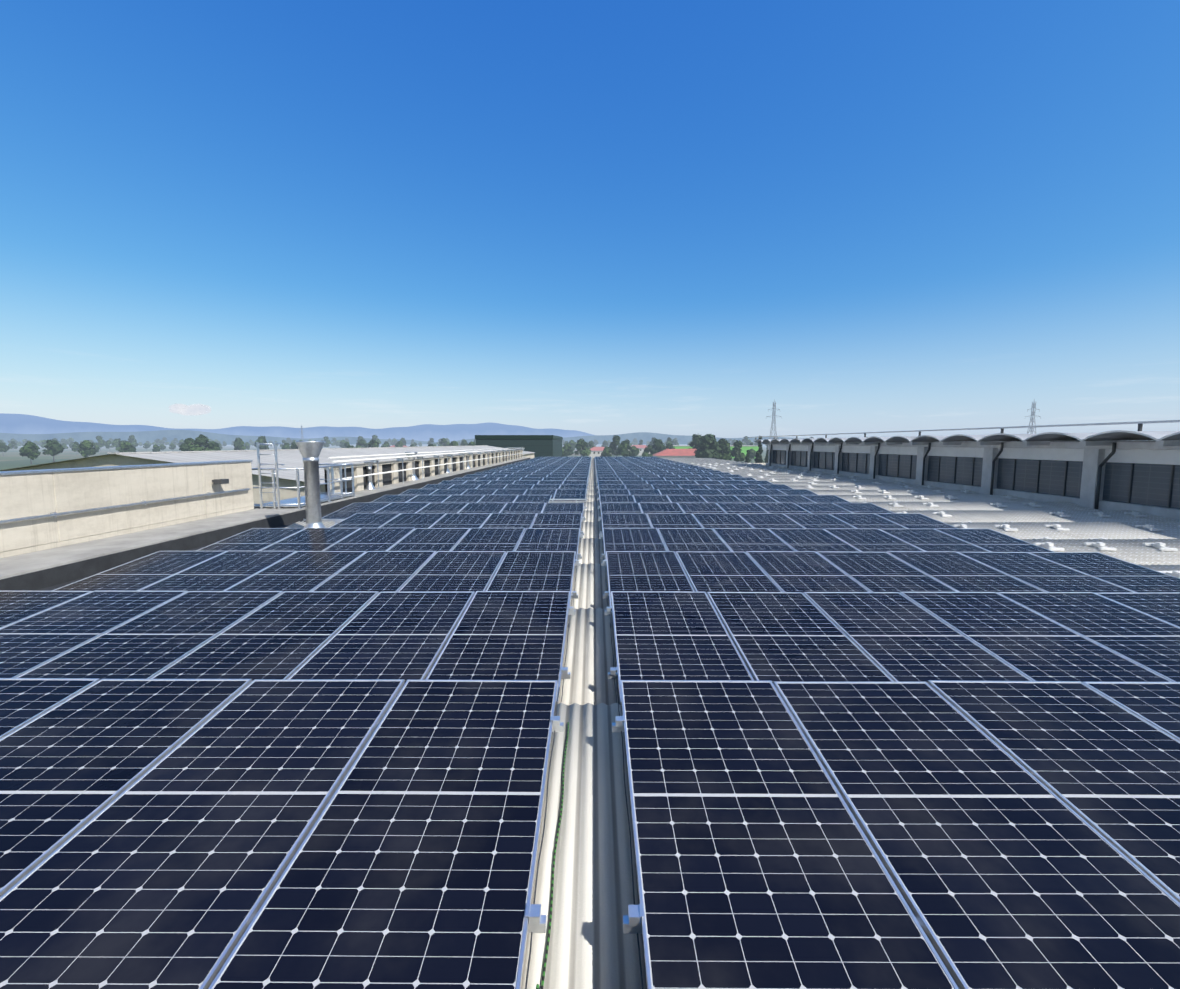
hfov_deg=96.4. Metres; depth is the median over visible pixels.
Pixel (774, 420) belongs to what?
pylon
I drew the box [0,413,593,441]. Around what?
mountain ridge
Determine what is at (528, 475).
pv module
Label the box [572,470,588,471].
pv module
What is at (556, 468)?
pv module
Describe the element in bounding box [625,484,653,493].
pv module
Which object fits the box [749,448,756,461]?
tree
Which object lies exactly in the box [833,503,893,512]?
pv module
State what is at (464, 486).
pv module
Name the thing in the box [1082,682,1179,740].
pv module
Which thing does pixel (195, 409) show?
cloud
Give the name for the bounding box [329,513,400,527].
pv module
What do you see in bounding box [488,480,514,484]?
pv module
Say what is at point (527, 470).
pv module
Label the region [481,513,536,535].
pv module
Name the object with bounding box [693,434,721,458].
tree
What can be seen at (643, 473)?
pv module
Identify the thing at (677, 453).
red roof house
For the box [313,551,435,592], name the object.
pv module
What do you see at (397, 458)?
pipe run
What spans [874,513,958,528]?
pv module
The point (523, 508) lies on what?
pv module
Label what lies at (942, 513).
mount foot
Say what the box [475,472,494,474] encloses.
pv module
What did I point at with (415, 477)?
flue
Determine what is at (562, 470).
pv module
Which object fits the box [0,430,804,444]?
foothill ridge
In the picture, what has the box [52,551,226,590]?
pv module
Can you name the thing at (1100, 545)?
mount foot
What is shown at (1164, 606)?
pv module
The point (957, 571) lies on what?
pv module
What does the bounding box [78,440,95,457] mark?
tree
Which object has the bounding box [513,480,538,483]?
pv module
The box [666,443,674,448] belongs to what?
tree
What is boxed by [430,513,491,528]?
pv module
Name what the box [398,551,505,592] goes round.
pv module
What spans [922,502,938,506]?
mount foot
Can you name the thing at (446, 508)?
pv module
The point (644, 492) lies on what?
pv module
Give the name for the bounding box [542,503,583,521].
pv module
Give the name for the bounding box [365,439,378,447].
tree
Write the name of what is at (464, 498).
pv module
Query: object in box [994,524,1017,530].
mount foot
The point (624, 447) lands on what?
tree
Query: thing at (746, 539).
pv module
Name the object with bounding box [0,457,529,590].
parapet wall
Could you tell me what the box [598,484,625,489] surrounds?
pv module
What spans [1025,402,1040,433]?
pylon
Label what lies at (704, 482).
pv module
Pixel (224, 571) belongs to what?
pv module
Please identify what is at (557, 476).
pv module
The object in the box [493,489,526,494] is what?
pv module
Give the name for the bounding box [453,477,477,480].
pv module
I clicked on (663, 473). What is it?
pv module
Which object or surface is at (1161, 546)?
mount foot
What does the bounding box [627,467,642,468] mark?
pv module
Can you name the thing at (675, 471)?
pv module
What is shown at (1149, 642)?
pv module
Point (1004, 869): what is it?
pv module
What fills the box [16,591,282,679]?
pv module
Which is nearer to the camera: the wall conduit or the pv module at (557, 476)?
the wall conduit
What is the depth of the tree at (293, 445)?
377.77 m
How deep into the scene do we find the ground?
513.18 m
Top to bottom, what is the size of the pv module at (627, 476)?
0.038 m
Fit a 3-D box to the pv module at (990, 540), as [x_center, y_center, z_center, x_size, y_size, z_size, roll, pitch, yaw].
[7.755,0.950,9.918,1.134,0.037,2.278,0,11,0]
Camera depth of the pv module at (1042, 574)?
7.65 m
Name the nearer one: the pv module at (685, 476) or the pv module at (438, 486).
the pv module at (438, 486)
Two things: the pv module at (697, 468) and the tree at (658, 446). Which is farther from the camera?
the tree at (658, 446)
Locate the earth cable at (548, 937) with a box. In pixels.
[536,722,568,988]
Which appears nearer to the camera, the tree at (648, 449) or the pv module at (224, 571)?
the pv module at (224, 571)
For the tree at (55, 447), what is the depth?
329.15 m
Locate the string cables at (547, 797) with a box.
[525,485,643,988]
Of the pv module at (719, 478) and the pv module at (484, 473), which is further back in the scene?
the pv module at (484, 473)
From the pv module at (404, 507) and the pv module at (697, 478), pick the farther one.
the pv module at (697, 478)
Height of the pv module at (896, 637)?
0.035 m
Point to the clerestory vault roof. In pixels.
(1107, 438)
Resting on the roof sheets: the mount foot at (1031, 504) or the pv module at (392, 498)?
the mount foot at (1031, 504)
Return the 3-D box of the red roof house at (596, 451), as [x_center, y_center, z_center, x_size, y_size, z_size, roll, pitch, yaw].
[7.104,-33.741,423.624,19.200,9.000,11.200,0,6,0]
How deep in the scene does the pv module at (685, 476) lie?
29.35 m
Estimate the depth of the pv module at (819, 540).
10.18 m
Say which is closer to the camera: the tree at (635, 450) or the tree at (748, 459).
the tree at (748, 459)
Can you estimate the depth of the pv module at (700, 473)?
31.93 m
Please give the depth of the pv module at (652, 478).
27.27 m
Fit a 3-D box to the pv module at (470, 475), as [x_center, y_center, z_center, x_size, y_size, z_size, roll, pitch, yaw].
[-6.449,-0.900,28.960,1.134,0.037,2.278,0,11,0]
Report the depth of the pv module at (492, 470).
34.71 m
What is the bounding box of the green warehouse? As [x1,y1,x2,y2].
[475,435,562,457]
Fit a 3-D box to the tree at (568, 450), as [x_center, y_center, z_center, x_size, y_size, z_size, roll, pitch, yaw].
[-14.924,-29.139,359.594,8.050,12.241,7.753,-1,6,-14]
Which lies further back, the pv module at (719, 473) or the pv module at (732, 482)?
the pv module at (719, 473)
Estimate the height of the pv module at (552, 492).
0.036 m
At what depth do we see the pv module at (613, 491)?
19.87 m
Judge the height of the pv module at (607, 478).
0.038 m
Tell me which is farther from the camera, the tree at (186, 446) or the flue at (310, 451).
the tree at (186, 446)
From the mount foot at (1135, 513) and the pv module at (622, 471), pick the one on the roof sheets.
the mount foot at (1135, 513)
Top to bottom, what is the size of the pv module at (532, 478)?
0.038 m
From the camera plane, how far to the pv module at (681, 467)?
39.03 m
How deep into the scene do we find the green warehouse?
164.33 m
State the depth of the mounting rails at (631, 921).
3.48 m
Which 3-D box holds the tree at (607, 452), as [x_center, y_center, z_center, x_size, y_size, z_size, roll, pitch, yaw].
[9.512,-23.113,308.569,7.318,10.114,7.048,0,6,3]
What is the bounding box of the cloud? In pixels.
[169,404,210,414]
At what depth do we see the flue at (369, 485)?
21.43 m
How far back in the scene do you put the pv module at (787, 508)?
15.04 m
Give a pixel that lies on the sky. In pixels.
(594, 217)
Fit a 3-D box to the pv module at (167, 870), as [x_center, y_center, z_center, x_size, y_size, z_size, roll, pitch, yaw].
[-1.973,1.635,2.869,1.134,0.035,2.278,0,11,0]
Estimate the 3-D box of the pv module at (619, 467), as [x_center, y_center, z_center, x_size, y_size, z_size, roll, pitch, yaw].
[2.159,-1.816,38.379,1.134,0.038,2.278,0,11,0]
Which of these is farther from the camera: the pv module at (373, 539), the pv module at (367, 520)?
the pv module at (367, 520)
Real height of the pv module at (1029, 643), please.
0.035 m
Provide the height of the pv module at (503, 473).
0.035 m
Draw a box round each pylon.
[767,399,781,438]
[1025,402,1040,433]
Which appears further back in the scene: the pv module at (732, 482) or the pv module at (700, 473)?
the pv module at (700, 473)
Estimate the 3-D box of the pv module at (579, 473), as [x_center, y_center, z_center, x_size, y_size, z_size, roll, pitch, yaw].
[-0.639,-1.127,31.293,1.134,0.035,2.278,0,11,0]
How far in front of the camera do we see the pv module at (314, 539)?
10.26 m
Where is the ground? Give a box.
[0,444,766,469]
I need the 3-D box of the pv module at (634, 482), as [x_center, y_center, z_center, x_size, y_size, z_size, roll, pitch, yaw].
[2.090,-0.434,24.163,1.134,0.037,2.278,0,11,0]
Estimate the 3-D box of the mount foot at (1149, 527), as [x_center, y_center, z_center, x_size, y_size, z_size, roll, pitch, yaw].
[13.540,0.784,12.771,0.280,0.100,0.400,0,11,1]
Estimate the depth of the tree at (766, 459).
173.89 m
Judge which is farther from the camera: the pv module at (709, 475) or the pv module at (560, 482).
the pv module at (709, 475)
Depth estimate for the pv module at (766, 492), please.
19.85 m
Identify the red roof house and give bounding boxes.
[588,447,604,457]
[628,445,649,454]
[653,449,696,457]
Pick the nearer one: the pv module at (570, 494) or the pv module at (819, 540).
the pv module at (819, 540)
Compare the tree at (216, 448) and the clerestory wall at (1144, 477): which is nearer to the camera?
the clerestory wall at (1144, 477)
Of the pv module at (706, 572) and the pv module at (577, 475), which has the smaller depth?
the pv module at (706, 572)
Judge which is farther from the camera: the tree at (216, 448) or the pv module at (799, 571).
the tree at (216, 448)
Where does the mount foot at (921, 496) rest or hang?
on the roof sheets
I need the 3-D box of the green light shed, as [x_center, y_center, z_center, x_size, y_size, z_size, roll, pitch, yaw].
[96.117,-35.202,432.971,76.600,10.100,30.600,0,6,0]
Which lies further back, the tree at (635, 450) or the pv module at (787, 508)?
the tree at (635, 450)
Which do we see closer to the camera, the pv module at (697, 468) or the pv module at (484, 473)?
the pv module at (484, 473)
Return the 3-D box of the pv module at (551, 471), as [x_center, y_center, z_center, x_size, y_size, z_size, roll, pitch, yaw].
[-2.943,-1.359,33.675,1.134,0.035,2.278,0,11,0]
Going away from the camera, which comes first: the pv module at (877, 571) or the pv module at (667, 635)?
the pv module at (667, 635)
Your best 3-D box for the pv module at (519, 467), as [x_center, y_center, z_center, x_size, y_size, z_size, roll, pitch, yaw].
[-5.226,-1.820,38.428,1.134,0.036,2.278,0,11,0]
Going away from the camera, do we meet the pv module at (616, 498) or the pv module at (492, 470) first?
the pv module at (616, 498)
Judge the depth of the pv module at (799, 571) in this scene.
7.70 m
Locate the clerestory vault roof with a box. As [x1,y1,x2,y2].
[754,430,1179,445]
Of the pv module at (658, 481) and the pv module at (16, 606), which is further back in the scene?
the pv module at (658, 481)
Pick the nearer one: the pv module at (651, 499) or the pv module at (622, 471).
the pv module at (651, 499)
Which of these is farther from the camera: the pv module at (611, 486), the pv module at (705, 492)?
the pv module at (611, 486)
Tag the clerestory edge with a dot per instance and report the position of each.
(1140, 424)
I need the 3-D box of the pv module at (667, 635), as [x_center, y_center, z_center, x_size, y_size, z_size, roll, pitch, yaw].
[0.810,1.406,5.224,1.134,0.035,2.278,0,11,0]
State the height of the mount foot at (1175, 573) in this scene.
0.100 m
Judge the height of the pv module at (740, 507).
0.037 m
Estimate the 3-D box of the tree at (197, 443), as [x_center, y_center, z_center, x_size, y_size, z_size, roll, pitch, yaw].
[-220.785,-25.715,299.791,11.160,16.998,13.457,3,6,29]
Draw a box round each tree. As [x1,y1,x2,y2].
[19,441,40,463]
[42,439,64,461]
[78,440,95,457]
[119,441,136,451]
[179,438,193,450]
[188,434,215,450]
[213,442,220,450]
[290,441,297,448]
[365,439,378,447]
[449,441,458,445]
[563,443,573,456]
[574,439,590,456]
[600,446,611,456]
[609,435,619,456]
[617,440,632,456]
[629,446,639,456]
[642,445,654,456]
[651,439,666,454]
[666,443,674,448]
[688,434,701,448]
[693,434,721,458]
[718,438,731,459]
[730,440,745,461]
[745,450,750,462]
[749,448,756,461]
[754,436,764,462]
[764,447,767,462]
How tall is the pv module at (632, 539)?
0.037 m
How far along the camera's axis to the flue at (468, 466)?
38.81 m
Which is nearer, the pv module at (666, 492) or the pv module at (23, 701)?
the pv module at (23, 701)
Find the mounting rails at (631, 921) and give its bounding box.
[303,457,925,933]
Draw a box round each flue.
[295,441,325,527]
[364,461,374,489]
[405,452,418,479]
[463,451,470,468]
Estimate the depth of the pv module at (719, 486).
22.40 m
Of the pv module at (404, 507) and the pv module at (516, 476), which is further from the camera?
the pv module at (516, 476)
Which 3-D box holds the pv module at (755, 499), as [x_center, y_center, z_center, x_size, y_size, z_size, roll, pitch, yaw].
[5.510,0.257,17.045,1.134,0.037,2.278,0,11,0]
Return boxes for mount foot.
[889,502,902,506]
[914,495,928,498]
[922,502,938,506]
[932,511,951,516]
[952,524,973,528]
[990,503,1006,506]
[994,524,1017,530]
[1023,502,1040,506]
[1033,542,1064,550]
[1044,524,1069,530]
[1049,511,1070,516]
[1084,542,1116,550]
[1088,512,1110,516]
[1124,511,1146,516]
[1135,524,1163,530]
[1143,542,1177,550]
[1158,571,1179,577]
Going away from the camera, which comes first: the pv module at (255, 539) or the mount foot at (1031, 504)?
the pv module at (255, 539)
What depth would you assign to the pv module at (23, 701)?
3.77 m
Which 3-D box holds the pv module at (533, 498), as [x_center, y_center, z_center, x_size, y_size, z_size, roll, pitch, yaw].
[-1.895,0.254,17.084,1.134,0.038,2.278,0,11,0]
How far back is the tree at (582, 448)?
318.65 m
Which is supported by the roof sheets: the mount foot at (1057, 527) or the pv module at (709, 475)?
the mount foot at (1057, 527)
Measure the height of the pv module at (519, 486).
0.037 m
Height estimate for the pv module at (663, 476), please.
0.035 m
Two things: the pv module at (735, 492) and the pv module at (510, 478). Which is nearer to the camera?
the pv module at (735, 492)
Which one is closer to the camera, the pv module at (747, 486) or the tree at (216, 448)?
the pv module at (747, 486)
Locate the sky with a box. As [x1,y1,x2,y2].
[0,0,1179,441]
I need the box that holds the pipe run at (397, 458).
[329,447,524,492]
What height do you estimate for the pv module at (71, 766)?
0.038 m
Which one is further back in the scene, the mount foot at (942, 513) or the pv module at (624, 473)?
the pv module at (624, 473)
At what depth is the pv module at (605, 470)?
34.49 m
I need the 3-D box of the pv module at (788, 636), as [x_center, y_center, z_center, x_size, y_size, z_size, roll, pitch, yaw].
[1.965,1.407,5.213,1.134,0.037,2.278,0,11,0]
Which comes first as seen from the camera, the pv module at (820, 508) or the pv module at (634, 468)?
the pv module at (820, 508)
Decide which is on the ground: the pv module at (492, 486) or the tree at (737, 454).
the tree at (737, 454)
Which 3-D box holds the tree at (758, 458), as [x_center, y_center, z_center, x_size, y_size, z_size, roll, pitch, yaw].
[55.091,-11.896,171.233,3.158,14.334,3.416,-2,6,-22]
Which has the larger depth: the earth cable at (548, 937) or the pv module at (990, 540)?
the pv module at (990, 540)
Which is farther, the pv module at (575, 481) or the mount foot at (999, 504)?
the pv module at (575, 481)
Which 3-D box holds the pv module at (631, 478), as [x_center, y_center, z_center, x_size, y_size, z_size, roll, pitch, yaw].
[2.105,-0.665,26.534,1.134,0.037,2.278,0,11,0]
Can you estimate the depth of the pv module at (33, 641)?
5.44 m
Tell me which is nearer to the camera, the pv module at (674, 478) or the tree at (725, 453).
the pv module at (674, 478)
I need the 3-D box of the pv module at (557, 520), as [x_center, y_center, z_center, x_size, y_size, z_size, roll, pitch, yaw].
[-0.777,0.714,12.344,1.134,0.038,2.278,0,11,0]
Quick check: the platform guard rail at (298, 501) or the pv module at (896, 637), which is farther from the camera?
the platform guard rail at (298, 501)
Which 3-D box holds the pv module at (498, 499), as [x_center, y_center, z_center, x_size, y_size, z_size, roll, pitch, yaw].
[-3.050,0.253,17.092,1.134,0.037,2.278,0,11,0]
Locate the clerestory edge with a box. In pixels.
[744,420,1179,440]
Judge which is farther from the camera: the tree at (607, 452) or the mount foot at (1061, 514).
the tree at (607, 452)
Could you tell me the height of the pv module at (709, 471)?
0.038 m
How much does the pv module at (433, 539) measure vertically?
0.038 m
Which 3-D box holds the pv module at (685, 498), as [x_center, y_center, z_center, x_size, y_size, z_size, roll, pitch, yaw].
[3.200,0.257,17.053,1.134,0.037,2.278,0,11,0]
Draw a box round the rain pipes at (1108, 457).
[769,442,1116,508]
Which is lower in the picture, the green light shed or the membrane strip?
the membrane strip
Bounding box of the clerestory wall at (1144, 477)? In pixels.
[765,442,1179,519]
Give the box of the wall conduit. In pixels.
[0,479,249,523]
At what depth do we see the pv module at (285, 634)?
5.15 m
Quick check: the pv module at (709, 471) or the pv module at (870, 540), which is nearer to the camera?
the pv module at (870, 540)
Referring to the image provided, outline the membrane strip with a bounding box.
[35,502,369,590]
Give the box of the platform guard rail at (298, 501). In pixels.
[252,442,355,508]
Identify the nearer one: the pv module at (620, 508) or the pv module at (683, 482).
the pv module at (620, 508)
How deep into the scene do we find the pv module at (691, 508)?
15.05 m
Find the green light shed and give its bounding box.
[665,445,758,457]
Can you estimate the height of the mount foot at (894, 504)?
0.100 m
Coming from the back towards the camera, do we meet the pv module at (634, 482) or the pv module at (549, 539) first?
the pv module at (634, 482)
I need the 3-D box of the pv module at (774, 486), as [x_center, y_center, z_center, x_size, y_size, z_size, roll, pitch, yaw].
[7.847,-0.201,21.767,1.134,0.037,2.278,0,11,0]
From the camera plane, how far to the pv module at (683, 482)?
24.79 m
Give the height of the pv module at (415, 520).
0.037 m
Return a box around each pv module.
[0,591,91,628]
[0,591,187,677]
[0,678,99,738]
[0,679,251,896]
[0,679,404,988]
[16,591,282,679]
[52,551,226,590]
[139,551,296,590]
[151,591,378,680]
[196,528,305,550]
[208,680,557,988]
[225,551,365,591]
[260,528,359,550]
[288,592,474,696]
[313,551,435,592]
[322,503,390,521]
[324,528,414,551]
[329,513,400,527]
[370,495,417,502]
[375,502,429,512]
[380,513,445,528]
[387,528,469,551]
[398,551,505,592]
[399,489,437,494]
[407,495,450,502]
[417,503,467,513]
[421,484,453,488]
[425,591,569,704]
[430,489,467,494]
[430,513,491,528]
[438,480,466,483]
[442,495,484,502]
[449,484,480,488]
[452,528,524,552]
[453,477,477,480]
[458,503,506,512]
[461,489,496,494]
[463,480,490,483]
[464,474,485,476]
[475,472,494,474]
[475,477,499,480]
[476,484,506,488]
[478,495,517,502]
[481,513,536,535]
[483,470,501,471]
[485,475,506,476]
[486,551,575,606]
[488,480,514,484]
[493,472,513,474]
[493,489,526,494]
[496,467,511,468]
[498,477,521,480]
[500,470,518,471]
[500,503,545,517]
[504,484,533,488]
[505,475,526,476]
[511,467,527,468]
[512,472,532,474]
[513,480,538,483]
[513,495,551,506]
[515,528,579,561]
[518,470,536,471]
[520,477,543,480]
[524,489,556,501]
[526,474,547,476]
[531,472,550,474]
[531,513,581,538]
[532,484,559,493]
[536,470,553,472]
[538,480,562,488]
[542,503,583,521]
[543,467,558,469]
[543,477,565,481]
[547,475,567,476]
[551,472,569,474]
[553,489,585,501]
[554,470,571,471]
[560,484,586,490]
[563,480,587,483]
[565,477,587,479]
[568,475,587,476]
[570,472,588,478]
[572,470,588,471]
[574,467,589,468]
[596,467,610,468]
[597,470,613,471]
[597,472,615,474]
[597,475,616,481]
[597,477,619,479]
[598,480,621,483]
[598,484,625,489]
[599,489,629,501]
[600,495,634,510]
[600,503,641,521]
[601,513,651,533]
[603,528,666,559]
[606,551,694,608]
[611,467,626,468]
[611,591,753,704]
[614,470,631,473]
[615,472,634,476]
[617,475,637,478]
[619,477,642,480]
[620,680,958,988]
[622,480,646,484]
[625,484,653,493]
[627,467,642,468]
[628,489,660,497]
[632,470,649,471]
[633,495,670,505]
[634,472,653,474]
[638,475,658,477]
[639,503,683,521]
[642,467,658,468]
[642,477,664,480]
[646,480,671,483]
[647,513,701,529]
[649,470,666,471]
[651,484,680,488]
[653,472,673,474]
[658,467,673,468]
[658,475,679,477]
[658,489,691,495]
[658,528,731,552]
[664,477,687,479]
[667,470,684,471]
[667,495,706,502]
[670,480,696,483]
[672,472,692,474]
[673,467,689,468]
[676,552,781,604]
[677,503,725,513]
[678,484,708,488]
[679,475,699,477]
[684,470,702,471]
[686,477,709,479]
[688,489,723,494]
[689,467,705,468]
[691,472,711,474]
[692,513,752,528]
[694,480,721,484]
[699,475,720,476]
[700,495,742,502]
[702,470,720,472]
[705,484,736,489]
[707,592,893,683]
[708,477,732,480]
[710,472,731,474]
[713,528,794,551]
[716,503,767,512]
[718,489,754,494]
[719,480,746,483]
[720,475,741,476]
[730,477,756,480]
[731,484,764,488]
[734,495,778,502]
[737,513,804,528]
[743,480,771,483]
[746,551,869,592]
[747,489,785,494]
[755,503,811,513]
[758,484,792,488]
[767,495,814,502]
[768,529,860,551]
[774,682,1179,988]
[777,489,817,494]
[784,514,856,528]
[794,503,851,513]
[801,495,850,502]
[803,592,1031,682]
[817,552,956,592]
[824,529,922,551]
[829,513,906,528]
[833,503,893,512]
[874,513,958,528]
[880,529,989,551]
[886,551,1044,592]
[900,592,1171,681]
[928,680,1179,902]
[934,528,1053,551]
[958,552,1134,592]
[997,592,1179,681]
[1028,552,1179,592]
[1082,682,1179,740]
[1095,592,1179,627]
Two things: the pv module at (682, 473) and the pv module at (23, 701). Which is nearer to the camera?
the pv module at (23, 701)
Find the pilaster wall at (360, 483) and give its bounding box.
[324,450,522,492]
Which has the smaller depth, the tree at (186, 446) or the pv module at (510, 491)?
the pv module at (510, 491)
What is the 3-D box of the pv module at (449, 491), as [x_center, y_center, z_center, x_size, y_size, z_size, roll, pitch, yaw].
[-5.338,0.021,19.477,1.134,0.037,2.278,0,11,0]
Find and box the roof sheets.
[285,458,1179,988]
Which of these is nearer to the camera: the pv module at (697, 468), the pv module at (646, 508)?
the pv module at (646, 508)
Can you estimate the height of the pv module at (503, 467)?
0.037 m
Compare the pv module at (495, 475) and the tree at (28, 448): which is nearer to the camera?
the pv module at (495, 475)
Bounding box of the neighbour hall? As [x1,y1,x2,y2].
[0,445,534,503]
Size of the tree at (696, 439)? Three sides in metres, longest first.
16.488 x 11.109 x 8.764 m
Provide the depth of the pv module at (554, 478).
27.30 m
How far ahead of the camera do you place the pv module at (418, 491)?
19.98 m
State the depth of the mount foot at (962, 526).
12.81 m
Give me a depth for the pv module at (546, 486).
22.41 m

